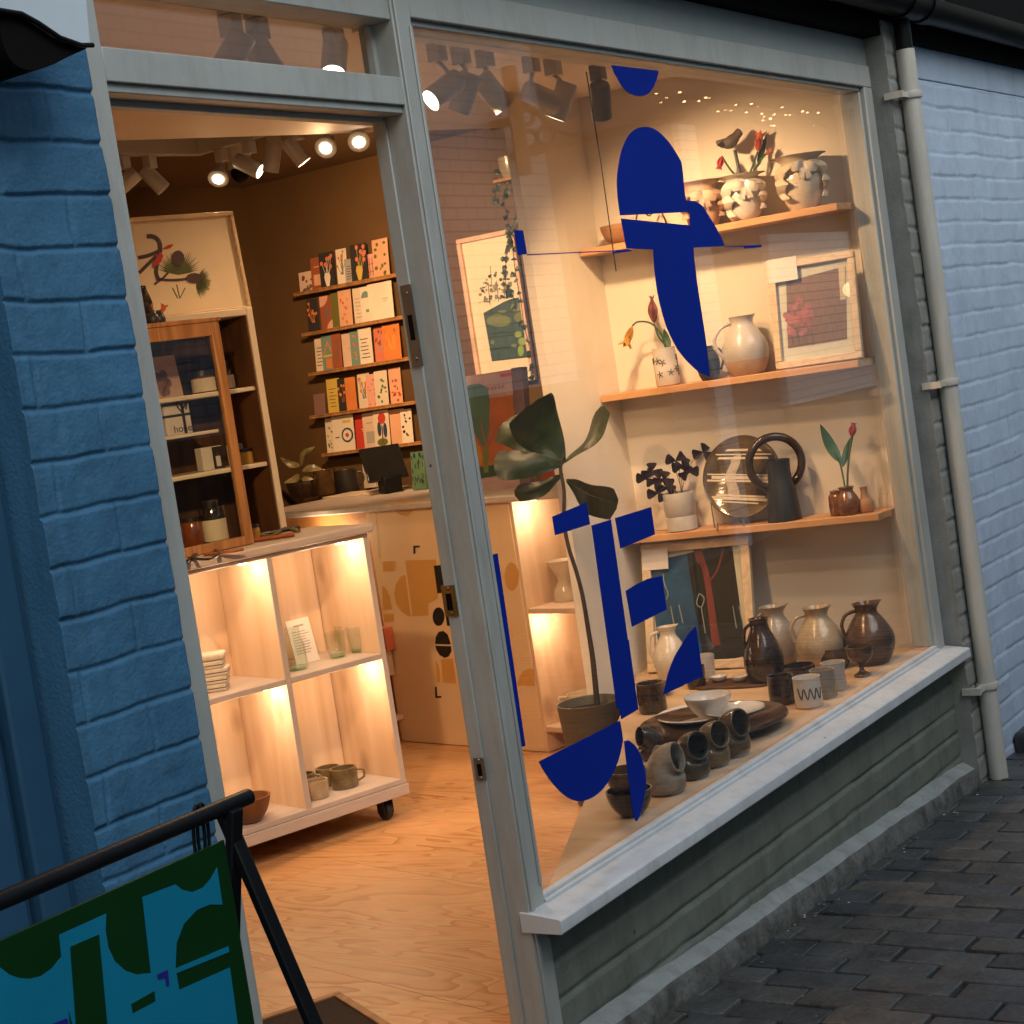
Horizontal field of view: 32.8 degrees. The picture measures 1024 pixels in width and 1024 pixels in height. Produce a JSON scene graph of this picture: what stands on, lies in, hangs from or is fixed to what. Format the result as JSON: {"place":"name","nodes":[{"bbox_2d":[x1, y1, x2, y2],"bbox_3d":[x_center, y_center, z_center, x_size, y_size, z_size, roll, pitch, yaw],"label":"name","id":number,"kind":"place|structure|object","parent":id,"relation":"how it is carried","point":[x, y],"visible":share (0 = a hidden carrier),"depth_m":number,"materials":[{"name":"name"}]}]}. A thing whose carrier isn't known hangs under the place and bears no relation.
{"place":"outdoors","nodes":[
{"label":"outdoors","id":0,"kind":"place"},
{"bbox_2d":[125,187,293,506],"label":"wall","id":1,"kind":"structure","parent":0,"point":[145,201],"depth_m":7.96,"materials":[{"name":"brown paint"}]},
{"bbox_2d":[121,129,480,187],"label":"ceiling","id":2,"kind":"structure","parent":0,"point":[183,171],"depth_m":7.26,"materials":[{"name":"brown paint"}]},
{"bbox_2d":[117,136,264,156],"bbox_3d":[-1.052,-1.294,5.839,1.382,0.096,0.680,-9,5,-2],"label":"track rail","id":3,"kind":"object","parent":2,"relation":"attached to","point":[175,147],"visible":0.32,"depth_m":6.03,"materials":[{"name":"white metal"}]},
{"bbox_2d":[138,155,168,194],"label":"track spotlight","id":4,"kind":"object","parent":3,"relation":"hanging from","point":[154,179],"visible":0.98,"depth_m":5.99,"materials":[{"name":"white metal"}]},
{"bbox_2d":[208,148,228,186],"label":"track spotlight","id":5,"kind":"object","parent":3,"relation":"hanging from","point":[218,175],"visible":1,"depth_m":6.07,"materials":[{"name":"white metal"}]},
{"bbox_2d":[232,140,262,178],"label":"track spotlight","id":6,"kind":"object","parent":3,"relation":"hanging from","point":[244,163],"visible":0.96,"depth_m":5.99,"materials":[{"name":"white metal"}]},
{"bbox_2d":[262,135,281,172],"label":"track spotlight","id":7,"kind":"object","parent":3,"relation":"hanging from","point":[272,156],"visible":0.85,"depth_m":5.91,"materials":[{"name":"white metal"}]},
{"bbox_2d":[93,0,672,140],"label":"ceiling","id":8,"kind":"structure","parent":0,"point":[135,27],"depth_m":4.76,"materials":[{"name":"beige paint"}]},
{"bbox_2d":[102,0,676,76],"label":"track rail","id":9,"kind":"object","parent":8,"relation":"attached to","point":[177,7],"visible":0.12,"depth_m":3.53,"materials":[{"name":"white metal"}]},
{"bbox_2d":[214,13,254,60],"bbox_3d":[-0.574,-0.946,3.555,0.107,0.136,0.059,-7,5,14],"label":"track spotlight","id":10,"kind":"object","parent":9,"relation":"hanging from","point":[238,43],"visible":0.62,"depth_m":3.53,"materials":[{"name":"white metal"}]},
{"bbox_2d":[244,17,283,64],"bbox_3d":[-0.523,-0.962,3.630,0.092,0.130,0.057,-10,5,-19],"label":"track spotlight","id":11,"kind":"object","parent":9,"relation":"hanging from","point":[258,31],"visible":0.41,"depth_m":3.61,"materials":[{"name":"white metal"}]},
{"bbox_2d":[321,27,347,71],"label":"track spotlight","id":12,"kind":"object","parent":9,"relation":"hanging from","point":[335,50],"visible":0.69,"depth_m":3.82,"materials":[{"name":"white metal"}]},
{"bbox_2d":[422,43,465,110],"bbox_3d":[-0.167,-1.045,4.183,0.113,0.159,0.057,-11,5,-32],"label":"track spotlight","id":13,"kind":"object","parent":9,"relation":"hanging from","point":[444,89],"visible":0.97,"depth_m":4.17,"materials":[{"name":"white metal"}]},
{"bbox_2d":[448,47,481,116],"bbox_3d":[-0.120,-1.052,4.256,0.096,0.170,0.057,-7,5,22],"label":"track spotlight","id":14,"kind":"object","parent":9,"relation":"hanging from","point":[462,102],"visible":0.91,"depth_m":4.24,"materials":[{"name":"white metal"}]},
{"bbox_2d":[474,50,513,114],"bbox_3d":[-0.051,-1.075,4.359,0.100,0.162,0.059,-11,5,-25],"label":"track spotlight","id":15,"kind":"object","parent":9,"relation":"hanging from","point":[495,95],"visible":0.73,"depth_m":4.34,"materials":[{"name":"white metal"}]},
{"bbox_2d":[520,56,562,113],"bbox_3d":[0.074,-1.114,4.549,0.112,0.152,0.065,-11,5,-27],"label":"track spotlight","id":16,"kind":"object","parent":9,"relation":"hanging from","point":[539,96],"visible":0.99,"depth_m":4.53,"materials":[{"name":"white metal"}]},
{"bbox_2d":[543,59,576,121],"bbox_3d":[0.126,-1.122,4.638,0.093,0.166,0.073,-6,5,33],"label":"track spotlight","id":17,"kind":"object","parent":9,"relation":"hanging from","point":[565,89],"visible":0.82,"depth_m":4.61,"materials":[{"name":"white metal"}]},
{"bbox_2d":[588,65,612,121],"bbox_3d":[0.243,-1.159,4.819,0.057,0.156,0.101,-9,5,1],"label":"track spotlight","id":18,"kind":"object","parent":9,"relation":"hanging from","point":[599,87],"visible":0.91,"depth_m":4.80,"materials":[{"name":"grey metal"}]},
{"bbox_2d":[244,128,542,504],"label":"wall","id":19,"kind":"structure","parent":0,"point":[298,222],"depth_m":7.76,"materials":[{"name":"brown paint"}]},
{"bbox_2d":[293,273,421,456],"bbox_3d":[-0.650,-0.645,7.713,0.665,0.748,0.075,-6,5,33],"label":"card rack","id":20,"kind":"object","parent":19,"relation":"attached to","point":[347,285],"visible":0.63,"depth_m":7.69,"materials":[{"name":"brown wood"}]},
{"bbox_2d":[331,414,355,451],"bbox_3d":[-0.757,-0.352,7.821,0.123,0.166,0.018,-6,5,33],"label":"greeting card","id":21,"kind":"object","parent":20,"relation":"on","point":[343,433],"visible":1,"depth_m":7.82,"materials":[{"name":"white paper"}]},
{"bbox_2d":[349,242,368,281],"bbox_3d":[-0.671,-1.093,7.635,0.092,0.166,0.024,-6,5,33],"label":"greeting card","id":22,"kind":"object","parent":20,"relation":"on","point":[359,262],"visible":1,"depth_m":7.63,"materials":[{"name":"black paper"}]},
{"bbox_2d":[371,237,389,276],"bbox_3d":[-0.571,-1.105,7.584,0.085,0.168,0.022,-6,5,33],"label":"greeting card","id":23,"kind":"object","parent":20,"relation":"on","point":[380,257],"visible":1,"depth_m":7.58,"materials":[{"name":"paper"}]},
{"bbox_2d":[367,280,394,321],"bbox_3d":[-0.573,-0.919,7.602,0.133,0.165,0.018,-6,5,33],"label":"greeting card","id":24,"kind":"object","parent":20,"relation":"on","point":[380,299],"visible":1,"depth_m":7.60,"materials":[{"name":"beige paper"}]},
{"bbox_2d":[373,409,390,446],"bbox_3d":[-0.576,-0.368,7.703,0.086,0.162,0.021,-6,5,33],"label":"greeting card","id":25,"kind":"object","parent":20,"relation":"on","point":[381,427],"visible":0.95,"depth_m":7.70,"materials":[{"name":"white paper"}]},
{"bbox_2d":[381,323,401,359],"bbox_3d":[-0.526,-0.742,7.616,0.095,0.161,0.018,-6,5,33],"label":"greeting card","id":26,"kind":"object","parent":20,"relation":"on","point":[391,340],"visible":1,"depth_m":7.62,"materials":[{"name":"orange paper"}]},
{"bbox_2d":[456,228,536,380],"bbox_3d":[-0.066,-0.853,7.322,0.290,0.634,0.022,-6,5,33],"label":"framed print","id":27,"kind":"object","parent":19,"relation":"attached to","point":[498,337],"visible":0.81,"depth_m":7.33,"materials":[{"name":"beige paper"}]},
{"bbox_2d":[493,176,511,183],"bbox_3d":[0.030,-1.349,7.065,0.120,0.013,0.216,-6,5,33],"label":"wall bracket","id":28,"kind":"object","parent":19,"relation":"attached to","point":[503,180],"depth_m":6.99,"materials":[{"name":"brown wood"}]},
{"bbox_2d":[497,156,510,177],"bbox_3d":[-0.003,-1.391,7.021,0.103,0.083,0.103,-6,5,33],"label":"hanging pot","id":29,"kind":"object","parent":28,"relation":"on","point":[503,164],"visible":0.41,"depth_m":6.98,"materials":[{"name":"white ceramic"}]},
{"bbox_2d":[491,169,534,380],"bbox_3d":[0.025,-0.964,7.037,0.141,0.870,0.108,-7,5,15],"label":"trailing ivy","id":30,"kind":"object","parent":29,"relation":"in","point":[509,232],"visible":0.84,"depth_m":7.03,"materials":[{"name":"green plant"}]},
{"bbox_2d":[241,738,581,1023],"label":"floor","id":31,"kind":"structure","parent":0,"point":[391,920],"depth_m":4.62,"materials":[{"name":"brown wood"}]},
{"bbox_2d":[150,307,286,537],"bbox_3d":[-1.038,0.212,5.577,0.620,1.654,0.280,-12,6,-39],"label":"cabinet","id":32,"kind":"object","parent":31,"relation":"on","point":[194,488],"visible":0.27,"depth_m":5.70,"materials":[{"name":"beige paint"}]},
{"bbox_2d":[153,355,183,398],"bbox_3d":[-1.096,-0.425,5.499,0.094,0.134,0.030,-12,6,-39],"label":"book","id":33,"kind":"object","parent":32,"relation":"on","point":[167,378],"visible":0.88,"depth_m":5.50,"materials":[{"name":"paper"}]},
{"bbox_2d":[161,401,195,436],"bbox_3d":[-1.059,-0.296,5.500,0.105,0.104,0.047,-12,6,-39],"label":"gift box","id":34,"kind":"object","parent":32,"relation":"on","point":[176,419],"visible":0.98,"depth_m":5.48,"materials":[{"name":"beige cardboard"}]},
{"bbox_2d":[129,211,251,315],"bbox_3d":[-1.131,-0.780,5.570,0.620,0.334,0.041,-12,6,-39],"label":"framed print","id":35,"kind":"object","parent":32,"relation":"on","point":[189,263],"visible":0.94,"depth_m":5.65,"materials":[{"name":"beige paper"}]},
{"bbox_2d":[194,445,224,471],"bbox_3d":[-0.972,-0.172,5.595,0.077,0.074,0.042,-12,6,-39],"label":"box","id":36,"kind":"object","parent":32,"relation":"on","point":[209,458],"visible":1,"depth_m":5.58,"materials":[{"name":"beige cardboard"}]},
{"bbox_2d":[186,524,409,846],"bbox_3d":[-0.753,0.559,5.305,0.746,0.928,0.346,-12,6,-39],"label":"display unit","id":37,"kind":"object","parent":31,"relation":"on","point":[281,726],"visible":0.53,"depth_m":5.39,"materials":[{"name":"white wood"}]},
{"bbox_2d":[147,316,253,556],"bbox_3d":[-1.054,-0.204,5.144,0.468,0.689,0.176,-12,6,-39],"label":"display case","id":38,"kind":"object","parent":37,"relation":"on","point":[182,329],"visible":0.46,"depth_m":5.20,"materials":[{"name":"brown wood"}]},
{"bbox_2d":[180,516,205,547],"bbox_3d":[-0.958,0.062,5.221,0.067,0.096,0.067,-6,5,33],"label":"jar","id":39,"kind":"object","parent":38,"relation":"in","point":[192,531],"visible":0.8,"depth_m":5.19,"materials":[{"name":"orange glass"}]},
{"bbox_2d":[198,499,228,542],"bbox_3d":[-0.902,0.031,5.256,0.078,0.136,0.078,-6,5,33],"label":"jar","id":40,"kind":"object","parent":38,"relation":"in","point":[213,517],"visible":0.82,"depth_m":5.22,"materials":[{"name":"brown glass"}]},
{"bbox_2d":[243,790,269,824],"bbox_3d":[-0.779,0.880,5.151,0.142,0.076,0.142,-6,5,33],"label":"wooden bowl","id":41,"kind":"object","parent":37,"relation":"in","point":[255,811],"visible":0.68,"depth_m":5.11,"materials":[{"name":"brown wood"}]},
{"bbox_2d":[285,616,319,665],"bbox_3d":[-0.655,0.403,5.435,0.085,0.138,0.033,-12,6,-39],"label":"information card","id":42,"kind":"object","parent":37,"relation":"on","point":[305,633],"visible":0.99,"depth_m":5.43,"materials":[{"name":"white paper"}]},
{"bbox_2d":[329,764,365,789],"bbox_3d":[-0.517,0.826,5.425,0.101,0.062,0.087,-6,5,33],"label":"mug","id":43,"kind":"object","parent":37,"relation":"in","point":[344,777],"visible":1,"depth_m":5.40,"materials":[{"name":"beige ceramic"}]},
{"bbox_2d":[262,991,390,1023],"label":"doormat","id":44,"kind":"object","parent":31,"relation":"on","point":[337,1007],"visible":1,"depth_m":3.78,"materials":[{"name":"brown fabric"}]},
{"bbox_2d":[284,475,586,751],"bbox_3d":[-0.100,0.354,6.692,0.774,0.917,1.998,-13,6,-43],"label":"shop counter","id":45,"kind":"object","parent":31,"relation":"on","point":[527,543],"visible":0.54,"depth_m":6.35,"materials":[{"name":"beige wood"}]},
{"bbox_2d":[333,468,364,493],"bbox_3d":[-0.720,-0.137,7.635,0.122,0.101,0.105,-6,5,33],"label":"mug","id":46,"kind":"object","parent":45,"relation":"on","point":[346,480],"visible":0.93,"depth_m":7.60,"materials":[{"name":"black ceramic"}]},
{"bbox_2d":[358,443,408,493],"bbox_3d":[-0.520,-0.175,7.149,0.182,0.193,0.130,-10,5,-21],"label":"till monitor","id":47,"kind":"object","parent":45,"relation":"on","point":[384,467],"visible":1,"depth_m":7.14,"materials":[{"name":"black plastic"}]},
{"bbox_2d":[466,367,535,489],"bbox_3d":[-0.111,-0.295,6.448,0.074,0.434,0.500,-13,6,-43],"label":"poster board","id":48,"kind":"object","parent":45,"relation":"on","point":[498,399],"visible":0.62,"depth_m":6.38,"materials":[{"name":"orange"}]},
{"bbox_2d":[546,558,573,602],"bbox_3d":[0.180,0.237,6.064,0.107,0.143,0.107,-6,5,33],"label":"coffee dripper","id":49,"kind":"object","parent":45,"relation":"in","point":[559,567],"visible":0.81,"depth_m":6.03,"materials":[{"name":"beige ceramic"}]},
{"bbox_2d":[556,694,619,806],"bbox_3d":[0.252,0.724,5.267,0.196,0.310,0.196,-6,5,33],"label":"plant pot","id":50,"kind":"object","parent":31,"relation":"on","point":[582,717],"visible":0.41,"depth_m":5.19,"materials":[{"name":"grey ceramic"}]},
{"bbox_2d":[494,393,617,704],"bbox_3d":[0.174,0.110,5.285,0.360,0.952,0.212,-8,5,8],"label":"fiddle leaf fig","id":51,"kind":"object","parent":50,"relation":"on","point":[532,435],"visible":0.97,"depth_m":5.24,"materials":[{"name":"green plant"}]},
{"bbox_2d":[501,92,648,694],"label":"alcove wall","id":52,"kind":"structure","parent":0,"point":[566,292],"depth_m":5.51,"materials":[{"name":"beige paint"}]},
{"bbox_2d":[549,647,922,885],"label":"display platform","id":53,"kind":"structure","parent":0,"point":[601,825],"depth_m":4.32,"materials":[{"name":"brown wood"}]},
{"bbox_2d":[605,783,651,817],"bbox_3d":[0.268,0.655,3.934,0.108,0.060,0.108,-6,5,33],"label":"bowl","id":54,"kind":"object","parent":53,"relation":"on","point":[620,805],"visible":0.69,"depth_m":3.90,"materials":[{"name":"ceramic"}]},
{"bbox_2d":[635,726,664,760],"bbox_3d":[0.355,0.586,4.447,0.073,0.090,0.073,-10,5,-17],"label":"salt pig","id":55,"kind":"object","parent":53,"relation":"on","point":[648,739],"visible":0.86,"depth_m":4.42},
{"bbox_2d":[635,679,667,714],"bbox_3d":[0.403,0.535,5.028,0.084,0.086,0.084,-6,5,33],"label":"mug","id":56,"kind":"object","parent":53,"relation":"on","point":[651,699],"visible":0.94,"depth_m":4.99,"materials":[{"name":"ceramic"}]},
{"bbox_2d":[648,623,682,679],"bbox_3d":[0.497,0.441,5.471,0.114,0.173,0.114,-6,5,33],"label":"jug","id":57,"kind":"object","parent":53,"relation":"on","point":[669,643],"visible":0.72,"depth_m":5.44,"materials":[{"name":"beige ceramic"}]},
{"bbox_2d":[646,741,685,795],"bbox_3d":[0.356,0.599,4.082,0.097,0.121,0.098,-6,5,33],"label":"salt pig","id":58,"kind":"object","parent":53,"relation":"on","point":[665,765],"visible":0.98,"depth_m":4.04},
{"bbox_2d":[677,731,710,779],"bbox_3d":[0.429,0.582,4.190,0.096,0.116,0.094,-6,5,33],"label":"salt pig","id":59,"kind":"object","parent":53,"relation":"on","point":[695,745],"visible":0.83,"depth_m":4.16},
{"bbox_2d":[641,535,754,672],"bbox_3d":[0.598,0.302,5.576,0.373,0.420,0.110,-6,5,28],"label":"framed picture","id":60,"kind":"object","parent":53,"relation":"on","point":[708,589],"visible":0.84,"depth_m":5.56,"materials":[{"name":"white wood"}]},
{"bbox_2d":[642,547,668,570],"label":"price card","id":61,"kind":"object","parent":60,"relation":"attached to","point":[654,558],"visible":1,"depth_m":5.65,"materials":[{"name":"white paper"}]},
{"bbox_2d":[640,700,788,741],"bbox_3d":[0.539,0.569,4.645,0.401,0.039,0.401,-6,5,33],"label":"platter","id":62,"kind":"object","parent":53,"relation":"on","point":[770,714],"visible":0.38,"depth_m":4.70,"materials":[{"name":"brown ceramic"}]},
{"bbox_2d":[705,701,764,718],"bbox_3d":[0.600,0.536,4.683,0.164,0.020,0.164,-6,5,33],"label":"plate","id":63,"kind":"object","parent":62,"relation":"on","point":[749,708],"visible":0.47,"depth_m":4.72,"materials":[{"name":"white ceramic"}]},
{"bbox_2d":[683,689,730,717],"bbox_3d":[0.533,0.523,4.718,0.132,0.056,0.132,-6,5,33],"label":"bowl","id":64,"kind":"object","parent":63,"relation":"on","point":[700,704],"visible":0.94,"depth_m":4.68,"materials":[{"name":"white ceramic"}]},
{"bbox_2d":[699,720,730,767],"bbox_3d":[0.488,0.567,4.278,0.094,0.115,0.093,-6,5,33],"label":"salt pig","id":65,"kind":"object","parent":53,"relation":"on","point":[716,733],"visible":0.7,"depth_m":4.25},
{"bbox_2d":[696,678,766,689],"bbox_3d":[0.678,0.515,5.247,0.236,0.008,0.143,-6,5,33],"label":"serving tray","id":66,"kind":"object","parent":53,"relation":"on","point":[728,683],"visible":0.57,"depth_m":5.22,"materials":[{"name":"brown wood"}]},
{"bbox_2d":[742,616,784,683],"bbox_3d":[0.748,0.413,5.196,0.122,0.196,0.122,-6,5,33],"label":"jug","id":67,"kind":"object","parent":66,"relation":"on","point":[763,656],"visible":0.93,"depth_m":5.16,"materials":[{"name":"ceramic"}]},
{"bbox_2d":[718,708,750,757],"bbox_3d":[0.545,0.549,4.354,0.098,0.121,0.098,-6,5,33],"label":"salt pig","id":68,"kind":"object","parent":53,"relation":"on","point":[736,721],"visible":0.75,"depth_m":4.32},
{"bbox_2d":[757,602,797,663],"bbox_3d":[0.826,0.385,5.447,0.134,0.190,0.134,-6,5,33],"label":"jug","id":69,"kind":"object","parent":53,"relation":"on","point":[779,623],"visible":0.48,"depth_m":5.40,"materials":[{"name":"grey ceramic"}]},
{"bbox_2d":[766,672,794,705],"bbox_3d":[0.759,0.496,4.876,0.084,0.080,0.075,-6,5,33],"label":"mug","id":70,"kind":"object","parent":53,"relation":"on","point":[780,687],"visible":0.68,"depth_m":4.85,"materials":[{"name":"ceramic"}]},
{"bbox_2d":[792,673,823,709],"bbox_3d":[0.813,0.494,4.782,0.080,0.084,0.080,-6,5,33],"label":"mug","id":71,"kind":"object","parent":53,"relation":"on","point":[807,691],"visible":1,"depth_m":4.75,"materials":[{"name":"white ceramic"}]},
{"bbox_2d":[789,603,844,667],"bbox_3d":[0.936,0.380,5.301,0.153,0.191,0.153,-6,5,33],"label":"jug","id":72,"kind":"object","parent":53,"relation":"on","point":[819,633],"visible":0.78,"depth_m":5.26,"materials":[{"name":"beige ceramic"}]},
{"bbox_2d":[845,643,872,677],"bbox_3d":[1.019,0.435,5.090,0.080,0.090,0.080,-6,5,33],"label":"goblet","id":73,"kind":"object","parent":53,"relation":"on","point":[860,655],"visible":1,"depth_m":5.07,"materials":[{"name":"brown ceramic"}]},
{"bbox_2d":[840,599,895,666],"bbox_3d":[1.077,0.363,5.252,0.152,0.189,0.152,-6,5,33],"label":"jug","id":74,"kind":"object","parent":53,"relation":"on","point":[869,623],"visible":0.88,"depth_m":5.21,"materials":[{"name":"brown ceramic"}]},
{"bbox_2d":[578,77,912,647],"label":"alcove wall","id":75,"kind":"structure","parent":0,"point":[841,568],"depth_m":5.51,"materials":[{"name":"beige paint"}]},
{"bbox_2d":[580,202,854,256],"bbox_3d":[0.637,-0.881,5.440,0.885,0.022,0.157,-6,5,26],"label":"wall shelf","id":76,"kind":"object","parent":75,"relation":"attached to","point":[789,216],"depth_m":5.31,"materials":[{"name":"brown wood"}]},
{"bbox_2d":[680,178,724,224],"bbox_3d":[0.594,-0.960,5.449,0.162,0.144,0.163,-6,5,33],"label":"ruffled vase","id":77,"kind":"object","parent":76,"relation":"on","point":[705,194],"visible":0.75,"depth_m":5.40,"materials":[{"name":"ceramic"}]},
{"bbox_2d":[714,171,767,221],"bbox_3d":[0.715,-0.971,5.384,0.162,0.140,0.162,-6,5,33],"label":"ruffled vase","id":78,"kind":"object","parent":76,"relation":"on","point":[744,195],"visible":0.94,"depth_m":5.34,"materials":[{"name":"white ceramic"}]},
{"bbox_2d":[769,151,830,210],"bbox_3d":[0.880,-1.001,5.297,0.171,0.164,0.171,-8,5,5],"label":"ruffled vase","id":79,"kind":"object","parent":76,"relation":"on","point":[800,179],"visible":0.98,"depth_m":5.24,"materials":[{"name":"beige ceramic"}]},
{"bbox_2d":[601,357,874,402],"bbox_3d":[0.707,-0.415,5.477,0.885,0.022,0.157,-6,5,26],"label":"wall shelf","id":80,"kind":"object","parent":75,"relation":"attached to","point":[798,371],"depth_m":5.40,"materials":[{"name":"brown wood"}]},
{"bbox_2d":[651,346,679,386],"bbox_3d":[0.492,-0.465,5.574,0.080,0.123,0.080,-6,5,33],"label":"vase","id":81,"kind":"object","parent":80,"relation":"on","point":[665,364],"visible":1,"depth_m":5.54,"materials":[{"name":"white ceramic"}]},
{"bbox_2d":[712,313,768,376],"bbox_3d":[0.724,-0.523,5.452,0.156,0.188,0.147,-6,5,33],"label":"jug","id":82,"kind":"object","parent":80,"relation":"on","point":[745,348],"visible":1,"depth_m":5.40,"materials":[{"name":"grey ceramic"}]},
{"bbox_2d":[769,250,863,369],"bbox_3d":[0.925,-0.614,5.313,0.275,0.327,0.071,-6,5,28],"label":"framed picture","id":83,"kind":"object","parent":80,"relation":"on","point":[815,313],"visible":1,"depth_m":5.31,"materials":[{"name":"white wood"}]},
{"bbox_2d":[766,256,797,283],"bbox_3d":[0.831,-0.745,5.354,0.095,0.072,0.012,-6,5,28],"label":"price card","id":84,"kind":"object","parent":83,"relation":"attached to","point":[781,269],"visible":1,"depth_m":5.35,"materials":[{"name":"white paper"}]},
{"bbox_2d":[633,506,894,543],"bbox_3d":[0.776,0.045,5.513,0.885,0.022,0.157,-6,5,26],"label":"wall shelf","id":85,"kind":"object","parent":75,"relation":"attached to","point":[826,519],"depth_m":5.44,"materials":[{"name":"brown wood"}]},
{"bbox_2d":[663,490,697,531],"bbox_3d":[0.543,-0.003,5.615,0.102,0.124,0.102,-6,5,33],"label":"plant pot","id":86,"kind":"object","parent":85,"relation":"on","point":[680,511],"visible":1,"depth_m":5.57,"materials":[{"name":"grey ceramic"}]},
{"bbox_2d":[636,443,710,502],"bbox_3d":[0.526,-0.123,5.606,0.259,0.168,0.100,-8,5,6],"label":"oxalis plant","id":87,"kind":"object","parent":86,"relation":"in","point":[669,486],"visible":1,"depth_m":5.60,"materials":[{"name":"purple plant"}]},
{"bbox_2d":[703,435,778,517],"bbox_3d":[0.729,-0.113,5.522,0.264,0.257,0.077,-6,5,33],"label":"serving plate","id":88,"kind":"object","parent":85,"relation":"on","point":[731,489],"visible":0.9,"depth_m":5.54,"materials":[{"name":"brown ceramic"}]},
{"bbox_2d":[745,432,805,522],"bbox_3d":[0.831,-0.111,5.452,0.165,0.278,0.118,-6,5,33],"label":"ring vessel","id":89,"kind":"object","parent":85,"relation":"on","point":[783,504],"visible":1,"depth_m":5.42,"materials":[{"name":"ceramic"}]},
{"bbox_2d":[836,485,859,515],"bbox_3d":[1.029,-0.035,5.338,0.073,0.086,0.073,-6,5,33],"label":"vase","id":90,"kind":"object","parent":85,"relation":"on","point":[847,502],"visible":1,"depth_m":5.31,"materials":[{"name":"orange ceramic"}]},
{"bbox_2d":[820,422,856,485],"bbox_3d":[1.015,-0.178,5.347,0.112,0.202,0.033,-8,5,5],"label":"wooden flower","id":91,"kind":"object","parent":90,"relation":"in","point":[831,447],"visible":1,"depth_m":5.35,"materials":[{"name":"green paint"}]},
{"bbox_2d":[658,750,1023,1023],"bbox_3d":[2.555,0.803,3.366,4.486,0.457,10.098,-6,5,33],"label":"pavement","id":92,"kind":"structure","parent":0,"point":[954,915],"depth_m":3.96,"materials":[{"name":"stone"}]},
{"bbox_2d":[0,49,216,905],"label":"brick wall","id":93,"kind":"structure","parent":92,"relation":"on","point":[79,481],"depth_m":2.48,"materials":[{"name":"blue brick"}]},
{"bbox_2d":[0,0,94,81],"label":"lamp hood","id":94,"kind":"object","parent":93,"relation":"attached to","point":[35,35],"visible":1,"depth_m":2.32,"materials":[{"name":"metal"}]},
{"bbox_2d":[0,789,322,1023],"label":"pavement sign","id":95,"kind":"object","parent":92,"relation":"on","point":[162,945],"visible":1,"depth_m":1.93,"materials":[{"name":"black metal"}]},
{"bbox_2d":[86,0,989,1023],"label":"shop building","id":96,"kind":"structure","parent":92,"relation":"on","point":[660,918],"depth_m":3.81,"materials":[{"name":"grey paint"}]},
{"bbox_2d":[408,0,944,902],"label":"window frame","id":97,"kind":"structure","parent":96,"relation":"in","point":[650,180],"depth_m":4.09,"materials":[{"name":"grey paint"}]},
{"bbox_2d":[684,0,1023,69],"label":"eaves gutter","id":98,"kind":"object","parent":96,"relation":"attached to","point":[990,31],"visible":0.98,"depth_m":5.43,"materials":[{"name":"black plastic"}]},
{"bbox_2d":[884,18,1008,779],"bbox_3d":[1.327,-0.338,5.336,0.070,2.385,0.136,-4,6,43],"label":"downpipe","id":99,"kind":"object","parent":96,"relation":"attached to","point":[909,94],"visible":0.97,"depth_m":5.34,"materials":[{"name":"grey metal"}]},
{"bbox_2d":[913,46,1023,757],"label":"neighbouring wall","id":100,"kind":"structure","parent":92,"relation":"on","point":[973,113],"depth_m":5.91,"materials":[{"name":"white brick"}]},
{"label":"wall","id":101,"kind":"structure","parent":0,"visible":0},
{"bbox_2d":[0,476,74,938],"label":"door case","id":102,"kind":"object","parent":101,"relation":"attached to","point":[31,840],"depth_m":2.42,"materials":[{"name":"blue wood"}]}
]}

